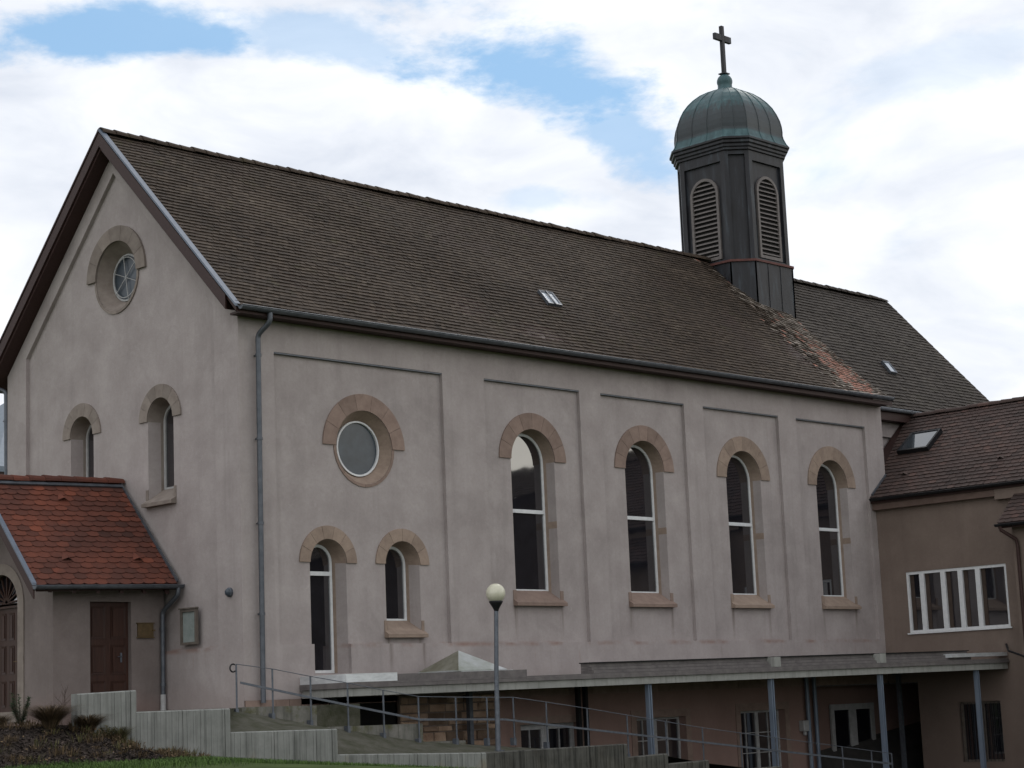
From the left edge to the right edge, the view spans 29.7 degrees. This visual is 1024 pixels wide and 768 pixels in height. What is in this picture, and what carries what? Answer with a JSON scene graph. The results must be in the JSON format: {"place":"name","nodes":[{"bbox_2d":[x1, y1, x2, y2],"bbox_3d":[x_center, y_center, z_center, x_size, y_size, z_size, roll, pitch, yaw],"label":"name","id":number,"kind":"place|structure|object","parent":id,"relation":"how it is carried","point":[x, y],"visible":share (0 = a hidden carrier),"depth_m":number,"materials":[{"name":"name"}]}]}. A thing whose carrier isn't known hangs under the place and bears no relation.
{"place":"outdoors","nodes":[
{"label":"outdoors","id":0,"kind":"place"},
{"bbox_2d":[0,716,923,767],"bbox_3d":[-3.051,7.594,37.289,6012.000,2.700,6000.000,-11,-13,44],"label":"ground","id":1,"kind":"structure","parent":0,"point":[913,740],"depth_m":33.39,"materials":[{"name":"green plant"}]},
{"bbox_2d":[0,403,3,474],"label":"neighbour house","id":2,"kind":"structure","parent":1,"relation":"on","point":[1,439],"depth_m":77.37,"materials":[{"name":"grey metal"}]},
{"bbox_2d":[50,688,70,721],"bbox_3d":[-9.178,6.553,39.368,0.498,0.865,0.633,-3,-10,6],"label":"bare shrub","id":3,"kind":"object","parent":1,"relation":"on","point":[63,704],"visible":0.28,"depth_m":39.36,"materials":[{"name":"brown plant"}]},
{"bbox_2d":[0,474,184,725],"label":"porch","id":4,"kind":"object","parent":1,"relation":"on","point":[88,578],"visible":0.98,"depth_m":41.23,"materials":[{"name":"red ceramic"}]},
{"bbox_2d":[0,576,16,711],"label":"door","id":5,"kind":"structure","parent":4,"relation":"in","point":[8,596],"depth_m":41.53,"materials":[{"name":"brown wood"}]},
{"bbox_2d":[90,602,127,692],"bbox_3d":[-8.585,5.784,41.089,0.130,2.290,1.030,-11,-13,44],"label":"door","id":6,"kind":"structure","parent":4,"relation":"in","point":[108,620],"depth_m":41.14,"materials":[{"name":"brown wood"}]},
{"bbox_2d":[136,623,154,637],"bbox_3d":[-7.901,5.314,41.696,0.058,0.330,0.455,-11,-13,44],"label":"plaque","id":7,"kind":"object","parent":4,"relation":"attached to","point":[145,630],"visible":1,"depth_m":41.68,"materials":[{"name":"gold metal"}]},
{"bbox_2d":[0,725,189,767],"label":"bark mulch","id":8,"kind":"object","parent":1,"relation":"on","point":[151,757],"visible":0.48,"depth_m":32.79,"materials":[{"name":"brown wood"}]},
{"bbox_2d":[0,714,22,725],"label":"grass tuft","id":9,"kind":"object","parent":8,"relation":"on","point":[2,718],"visible":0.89,"depth_m":33.31,"materials":[{"name":"plant"}]},
{"bbox_2d":[9,692,30,723],"bbox_3d":[-8.628,5.717,33.953,0.410,0.639,0.351,-11,-13,44],"label":"evergreen shrub","id":10,"kind":"object","parent":8,"relation":"on","point":[16,712],"visible":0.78,"depth_m":33.92,"materials":[{"name":"green plant"}]},
{"bbox_2d":[9,704,92,729],"bbox_3d":[-7.928,5.719,33.204,1.866,0.423,1.931,-11,-13,44],"label":"grass tuft","id":11,"kind":"object","parent":8,"relation":"on","point":[51,716],"visible":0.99,"depth_m":33.05,"materials":[{"name":"plant"}]},
{"bbox_2d":[65,714,121,732],"bbox_3d":[-7.373,5.897,33.602,1.446,0.323,1.460,-11,-13,44],"label":"grass tuft","id":12,"kind":"object","parent":8,"relation":"on","point":[94,722],"visible":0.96,"depth_m":33.47,"materials":[{"name":"plant"}]},
{"bbox_2d":[0,718,210,764],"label":"dry ground cover","id":13,"kind":"object","parent":8,"relation":"on","point":[171,752],"visible":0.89,"depth_m":33.13,"materials":[{"name":"brown plant"}]},
{"bbox_2d":[99,725,115,737],"bbox_3d":[-7.122,6.113,33.928,0.354,0.270,0.343,-11,-13,44],"label":"evergreen shrub","id":14,"kind":"object","parent":8,"relation":"on","point":[107,732],"visible":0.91,"depth_m":33.89,"materials":[{"name":"green plant"}]},
{"bbox_2d":[108,726,135,742],"bbox_3d":[-6.911,6.197,34.120,0.845,0.322,0.845,1,-10,-22],"label":"grass tuft","id":15,"kind":"object","parent":8,"relation":"on","point":[124,732],"visible":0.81,"depth_m":34.00,"materials":[{"name":"green plant"}]},
{"bbox_2d":[0,754,480,767],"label":"grass","id":16,"kind":"structure","parent":1,"relation":"on","point":[182,761],"depth_m":32.03,"materials":[{"name":"green plant"}]},
{"bbox_2d":[138,704,359,726],"bbox_3d":[-6.921,6.919,38.251,5.710,0.865,7.100,-11,-13,44],"label":"landing","id":17,"kind":"object","parent":1,"relation":"on","point":[334,715],"visible":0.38,"depth_m":39.07,"materials":[{"name":"concrete"}]},
{"bbox_2d":[238,705,520,747],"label":"ramp wall","id":18,"kind":"structure","parent":1,"relation":"on","point":[300,714],"depth_m":39.05,"materials":[{"name":"paint"}]},
{"bbox_2d":[71,690,780,767],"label":"retaining wall","id":19,"kind":"structure","parent":1,"relation":"on","point":[207,731],"depth_m":36.36,"materials":[{"name":"concrete"}]},
{"bbox_2d":[230,711,742,767],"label":"ramp","id":20,"kind":"structure","parent":1,"relation":"on","point":[352,742],"depth_m":38.66,"materials":[{"name":"concrete"}]},
{"bbox_2d":[486,584,504,750],"bbox_3d":[-0.282,6.059,40.858,0.416,3.674,0.416,-11,-13,44],"label":"street lamp","id":21,"kind":"object","parent":20,"relation":"on","point":[495,594],"visible":0.97,"depth_m":40.88,"materials":[{"name":"metal"}]},
{"bbox_2d":[229,663,892,767],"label":"handrail","id":22,"kind":"object","parent":20,"relation":"on","point":[419,719],"visible":0.88,"depth_m":41.40,"materials":[{"name":"metal"}]},
{"bbox_2d":[300,650,1008,767],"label":"canopy","id":23,"kind":"object","parent":1,"relation":"on","point":[463,672],"visible":0.95,"depth_m":46.41,"materials":[{"name":"concrete"}]},
{"bbox_2d":[869,396,1023,767],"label":"annex","id":24,"kind":"object","parent":1,"relation":"on","point":[946,499],"visible":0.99,"depth_m":55.31,"materials":[{"name":"brown paint"}]},
{"bbox_2d":[906,563,1012,634],"bbox_3d":[12.714,6.147,55.115,3.400,1.800,0.170,-11,-13,44],"label":"window","id":25,"kind":"structure","parent":24,"relation":"in","point":[971,598],"depth_m":55.12,"materials":[{"name":"white paint"}]},
{"bbox_2d":[960,701,1004,761],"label":"window","id":26,"kind":"structure","parent":24,"relation":"in","point":[991,710],"depth_m":54.24,"materials":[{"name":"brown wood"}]},
{"bbox_2d":[0,26,989,767],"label":"church","id":27,"kind":"structure","parent":0,"point":[324,424],"depth_m":47.02,"materials":[{"name":"beige paint"}]},
{"bbox_2d":[62,403,100,476],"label":"window","id":28,"kind":"structure","parent":27,"relation":"in","point":[86,410],"depth_m":45.48,"materials":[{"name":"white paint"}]},
{"bbox_2d":[86,225,146,313],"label":"window","id":29,"kind":"structure","parent":27,"relation":"in","point":[126,272],"depth_m":45.00,"materials":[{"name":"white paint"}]},
{"bbox_2d":[139,384,181,507],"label":"window","id":30,"kind":"structure","parent":27,"relation":"in","point":[167,496],"depth_m":43.23,"materials":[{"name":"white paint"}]},
{"bbox_2d":[178,607,198,644],"bbox_3d":[-6.923,5.184,41.371,0.610,0.790,0.098,-11,-13,44],"label":"notice board","id":31,"kind":"object","parent":27,"relation":"attached to","point":[189,632],"visible":1,"depth_m":41.37,"materials":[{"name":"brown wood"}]},
{"bbox_2d":[225,587,232,596],"bbox_3d":[-5.951,4.363,40.491,0.200,0.200,0.125,-11,-13,44],"label":"wall lamp","id":32,"kind":"object","parent":27,"relation":"attached to","point":[228,591],"visible":1,"depth_m":40.45,"materials":[{"name":"metal"}]},
{"bbox_2d":[299,526,356,672],"bbox_3d":[-4.115,4.693,42.138,0.455,3.180,1.620,-11,-13,44],"label":"window","id":33,"kind":"structure","parent":27,"relation":"in","point":[322,633],"depth_m":42.30,"materials":[{"name":"white paint"}]},
{"bbox_2d":[322,394,404,486],"bbox_3d":[-3.431,1.292,43.484,0.355,2.110,2.420,-11,-13,44],"label":"window","id":34,"kind":"structure","parent":27,"relation":"in","point":[355,446],"depth_m":43.53,"materials":[{"name":"white paint"}]},
{"bbox_2d":[375,529,429,637],"bbox_3d":[-2.559,4.510,43.701,0.567,2.453,1.620,-11,-13,44],"label":"window","id":35,"kind":"structure","parent":27,"relation":"in","point":[396,625],"depth_m":43.85,"materials":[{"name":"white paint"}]},
{"bbox_2d":[499,413,567,605],"bbox_3d":[0.467,3.054,47.104,0.537,4.713,2.340,-11,-13,44],"label":"window","id":36,"kind":"structure","parent":27,"relation":"in","point":[527,477],"depth_m":47.30,"materials":[{"name":"white paint"}]},
{"bbox_2d":[515,714,583,748],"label":"window","id":37,"kind":"structure","parent":27,"relation":"in","point":[532,735],"depth_m":46.18,"materials":[{"name":"glass"}]},
{"bbox_2d":[614,425,677,607],"bbox_3d":[3.396,3.423,50.049,0.537,4.713,2.340,-11,-13,44],"label":"window","id":38,"kind":"structure","parent":27,"relation":"in","point":[644,592],"depth_m":50.26,"materials":[{"name":"white paint"}]},
{"bbox_2d":[630,708,692,760],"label":"window","id":39,"kind":"structure","parent":27,"relation":"in","point":[638,726],"depth_m":49.29,"materials":[{"name":"black glass"}]},
{"bbox_2d":[717,436,774,608],"bbox_3d":[6.319,3.791,52.986,0.537,4.713,2.340,-11,-13,44],"label":"window","id":40,"kind":"structure","parent":27,"relation":"in","point":[730,466],"depth_m":53.21,"materials":[{"name":"white paint"}]},
{"bbox_2d":[735,702,792,767],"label":"window","id":41,"kind":"structure","parent":27,"relation":"in","point":[749,720],"depth_m":52.04,"materials":[{"name":"black glass"}]},
{"bbox_2d":[799,720,808,734],"bbox_3d":[8.024,9.444,53.060,0.185,0.410,0.240,-11,-13,44],"label":"wall lamp","id":42,"kind":"object","parent":27,"relation":"attached to","point":[804,725],"visible":1,"depth_m":53.00,"materials":[{"name":"white paint"}]},
{"bbox_2d":[808,446,861,608],"bbox_3d":[9.228,4.158,55.909,0.537,4.713,2.340,-11,-13,44],"label":"window","id":43,"kind":"structure","parent":27,"relation":"in","point":[819,475],"depth_m":56.15,"materials":[{"name":"white paint"}]},
{"bbox_2d":[829,703,875,751],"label":"window","id":44,"kind":"structure","parent":27,"relation":"in","point":[850,724],"depth_m":56.73,"materials":[{"name":"glass"}]},
{"bbox_2d":[0,0,1023,404],"label":"sky","id":45,"kind":"structure","parent":0,"point":[902,121],"materials":[{"name":"white"}]}
]}

